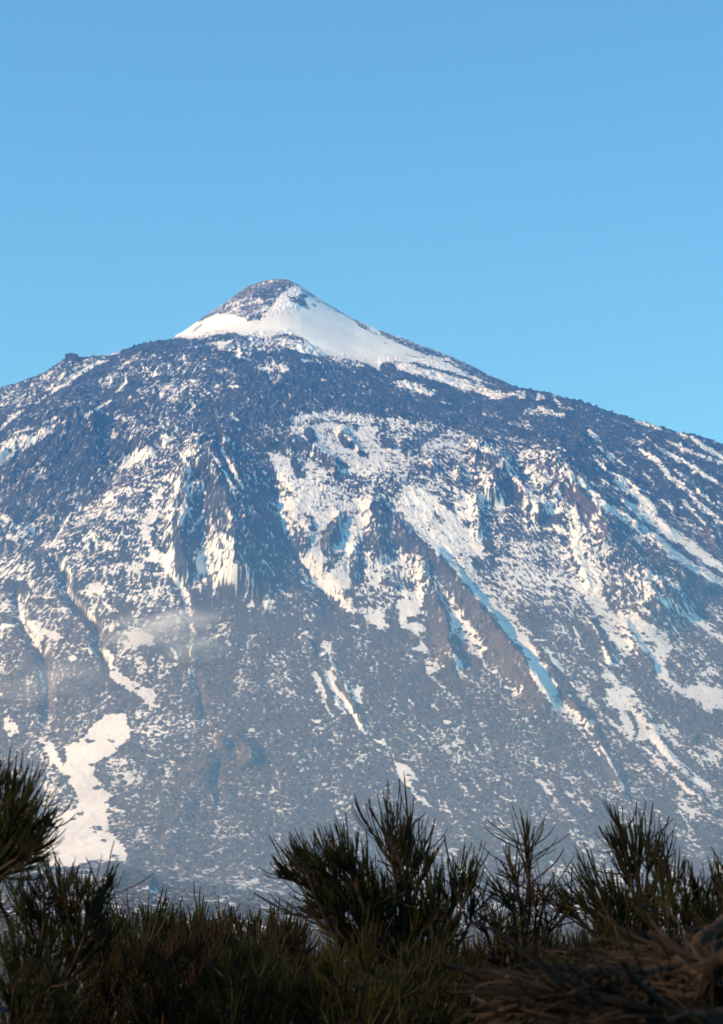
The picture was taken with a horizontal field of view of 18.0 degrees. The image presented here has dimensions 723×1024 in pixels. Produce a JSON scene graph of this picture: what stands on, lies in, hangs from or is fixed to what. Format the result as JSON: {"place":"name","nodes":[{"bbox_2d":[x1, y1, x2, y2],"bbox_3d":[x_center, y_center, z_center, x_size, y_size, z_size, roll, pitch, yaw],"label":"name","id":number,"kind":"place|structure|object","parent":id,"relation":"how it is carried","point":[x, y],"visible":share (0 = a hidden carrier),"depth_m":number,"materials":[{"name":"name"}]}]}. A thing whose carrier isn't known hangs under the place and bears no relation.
{"place":"outdoors","nodes":[
{"label":"outdoors","id":0,"kind":"place"},
{"bbox_2d":[0,1007,496,1017],"bbox_3d":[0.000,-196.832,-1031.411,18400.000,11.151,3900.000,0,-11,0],"label":"ground","id":1,"kind":"structure","parent":0,"point":[1,1010],"depth_m":608.50,"materials":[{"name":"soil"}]},
{"bbox_2d":[0,744,75,883],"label":"broom shrub","id":2,"kind":"object","parent":1,"relation":"on","point":[21,840],"visible":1,"depth_m":4.53,"materials":[{"name":"green plant"}]},
{"bbox_2d":[0,892,102,1023],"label":"broom shrub","id":3,"kind":"object","parent":1,"relation":"on","point":[66,1003],"visible":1,"depth_m":4.07,"materials":[{"name":"green plant"}]},
{"bbox_2d":[0,840,153,1020],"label":"broom shrub","id":4,"kind":"object","parent":1,"relation":"on","point":[93,907],"visible":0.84,"depth_m":4.85,"materials":[{"name":"green plant"}]},
{"bbox_2d":[22,917,138,1023],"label":"broom shrub","id":5,"kind":"object","parent":1,"relation":"on","point":[98,1003],"visible":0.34,"depth_m":5.23,"materials":[{"name":"green plant"}]},
{"bbox_2d":[65,897,193,1023],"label":"broom shrub","id":6,"kind":"object","parent":1,"relation":"on","point":[113,973],"visible":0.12,"depth_m":5.90,"materials":[{"name":"green plant"}]},
{"bbox_2d":[75,886,240,1013],"bbox_3d":[-0.828,2.398,8.625,0.696,1.984,0.615,-6,-13,28],"label":"broom shrub","id":7,"kind":"object","parent":1,"relation":"on","point":[165,929],"visible":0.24,"depth_m":8.80,"materials":[{"name":"green plant"}]},
{"bbox_2d":[108,912,234,1023],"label":"broom shrub","id":8,"kind":"object","parent":1,"relation":"on","point":[163,1005],"visible":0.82,"depth_m":4.97,"materials":[{"name":"green plant"}]},
{"bbox_2d":[168,891,234,940],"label":"broom shrub","id":9,"kind":"object","parent":1,"relation":"on","point":[181,913],"visible":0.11,"depth_m":9.44,"materials":[{"name":"green plant"}]},
{"bbox_2d":[154,911,271,1020],"bbox_3d":[-0.408,2.014,6.348,0.460,1.798,0.817,0,-11,0],"label":"broom shrub","id":10,"kind":"object","parent":1,"relation":"on","point":[200,941],"visible":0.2,"depth_m":6.68,"materials":[{"name":"green plant"}]},
{"bbox_2d":[172,915,331,1023],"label":"broom shrub","id":11,"kind":"object","parent":1,"relation":"on","point":[243,986],"visible":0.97,"depth_m":4.58,"materials":[{"name":"green plant"}]},
{"bbox_2d":[206,897,322,956],"bbox_3d":[-0.413,2.522,9.111,0.538,1.950,0.476,3,-12,-14],"label":"broom shrub","id":12,"kind":"object","parent":1,"relation":"on","point":[258,921],"visible":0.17,"depth_m":9.21,"materials":[{"name":"green plant"}]},
{"bbox_2d":[213,905,345,1023],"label":"broom shrub","id":13,"kind":"object","parent":1,"relation":"on","point":[292,941],"visible":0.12,"depth_m":6.00,"materials":[{"name":"green plant"}]},
{"bbox_2d":[255,912,416,1023],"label":"broom shrub","id":14,"kind":"object","parent":1,"relation":"on","point":[383,958],"visible":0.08,"depth_m":5.27,"materials":[{"name":"green plant"}]},
{"bbox_2d":[286,902,444,1023],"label":"broom shrub","id":15,"kind":"object","parent":1,"relation":"on","point":[339,981],"visible":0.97,"depth_m":4.33,"materials":[{"name":"green plant"}]},
{"bbox_2d":[253,771,504,1001],"bbox_3d":[0.009,1.679,5.388,0.620,2.109,0.558,-2,-11,11],"label":"broom shrub","id":16,"kind":"object","parent":1,"relation":"on","point":[355,893],"visible":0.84,"depth_m":5.41,"materials":[{"name":"green plant"}]},
{"bbox_2d":[352,922,492,1023],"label":"broom shrub","id":17,"kind":"object","parent":1,"relation":"on","point":[439,973],"visible":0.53,"depth_m":4.92,"materials":[{"name":"green plant"}]},
{"bbox_2d":[418,921,528,1023],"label":"broom shrub","id":18,"kind":"object","parent":1,"relation":"on","point":[465,950],"visible":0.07,"depth_m":6.32,"materials":[{"name":"green plant"}]},
{"bbox_2d":[458,805,590,1020],"bbox_3d":[0.428,1.754,5.662,0.352,2.057,0.600,-4,-12,20],"label":"broom shrub","id":19,"kind":"object","parent":1,"relation":"on","point":[521,910],"visible":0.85,"depth_m":5.75,"materials":[{"name":"green plant"}]},
{"bbox_2d":[471,912,592,1023],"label":"broom shrub","id":20,"kind":"object","parent":1,"relation":"on","point":[549,947],"visible":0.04,"depth_m":7.04,"materials":[{"name":"green plant"}]},
{"bbox_2d":[487,915,600,1017],"bbox_3d":[0.630,2.183,7.281,0.451,1.801,0.759,-3,-12,15],"label":"broom shrub","id":21,"kind":"object","parent":1,"relation":"on","point":[555,938],"visible":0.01,"depth_m":7.39,"materials":[{"name":"green plant"}]},
{"bbox_2d":[538,918,633,968],"bbox_3d":[0.713,2.003,6.342,0.445,1.816,0.811,0,-11,0],"label":"broom shrub","id":22,"kind":"object","parent":1,"relation":"on","point":[573,955],"visible":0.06,"depth_m":6.37,"materials":[{"name":"green plant"}]},
{"bbox_2d":[527,799,675,961],"bbox_3d":[0.615,1.715,5.476,0.389,2.066,0.517,0,-11,0],"label":"broom shrub","id":23,"kind":"object","parent":1,"relation":"on","point":[623,916],"visible":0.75,"depth_m":5.63,"materials":[{"name":"green plant"}]},
{"bbox_2d":[522,957,722,1023],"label":"dead branch","id":24,"kind":"object","parent":1,"relation":"on","point":[633,1011],"visible":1,"depth_m":2.56,"materials":[{"name":"brown wood"}]},
{"bbox_2d":[585,918,673,958],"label":"broom shrub","id":25,"kind":"object","parent":1,"relation":"on","point":[619,935],"depth_m":6.81,"materials":[{"name":"green plant"}]},
{"bbox_2d":[632,842,722,984],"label":"broom shrub","id":26,"kind":"object","parent":1,"relation":"on","point":[697,913],"visible":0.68,"depth_m":5.18,"materials":[{"name":"green plant"}]},
{"bbox_2d":[0,279,722,1006],"bbox_3d":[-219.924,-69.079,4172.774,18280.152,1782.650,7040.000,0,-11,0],"label":"mountain","id":27,"kind":"structure","parent":0,"point":[240,447],"depth_m":4247.84,"materials":[{"name":"grey stone"}]},
{"bbox_2d":[65,353,88,361],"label":"cable car station","id":28,"kind":"object","parent":27,"relation":"on","point":[72,357],"visible":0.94,"depth_m":5388.75,"materials":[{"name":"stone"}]},
{"bbox_2d":[0,571,722,1023],"bbox_3d":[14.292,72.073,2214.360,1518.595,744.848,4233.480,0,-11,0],"label":"scrub","id":29,"kind":"object","parent":27,"relation":"on","point":[244,899],"visible":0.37,"depth_m":3551.75,"materials":[{"name":"plant"}]},
{"bbox_2d":[0,0,722,442],"label":"sky","id":30,"kind":"structure","parent":0,"point":[527,194],"materials":[{"name":"blue"}]},
{"bbox_2d":[557,914,722,1014],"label":"dead branch","id":31,"kind":"object","parent":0,"point":[705,935],"visible":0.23,"depth_m":3.07,"materials":[{"name":"brown wood"}]},
{"bbox_2d":[487,950,722,1023],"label":"dead branch","id":32,"kind":"object","parent":31,"relation":"on","point":[688,987],"visible":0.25,"depth_m":2.79,"materials":[{"name":"brown wood"}]},
{"bbox_2d":[438,911,651,1023],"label":"dead branch","id":33,"kind":"object","parent":32,"relation":"on","point":[531,991],"visible":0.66,"depth_m":2.75,"materials":[{"name":"brown wood"}]},
{"bbox_2d":[446,900,722,1023],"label":"dead branch","id":34,"kind":"object","parent":32,"relation":"on","point":[667,944],"visible":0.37,"depth_m":2.88,"materials":[{"name":"brown wood"}]},
{"bbox_2d":[442,875,722,1023],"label":"dead branch","id":35,"kind":"object","parent":34,"relation":"on","point":[718,947],"visible":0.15,"depth_m":3.19,"materials":[{"name":"brown wood"}]},
{"bbox_2d":[629,931,722,1009],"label":"dead branch","id":36,"kind":"object","parent":34,"relation":"on","point":[703,995],"visible":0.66,"depth_m":2.76,"materials":[{"name":"brown wood"}]}
]}

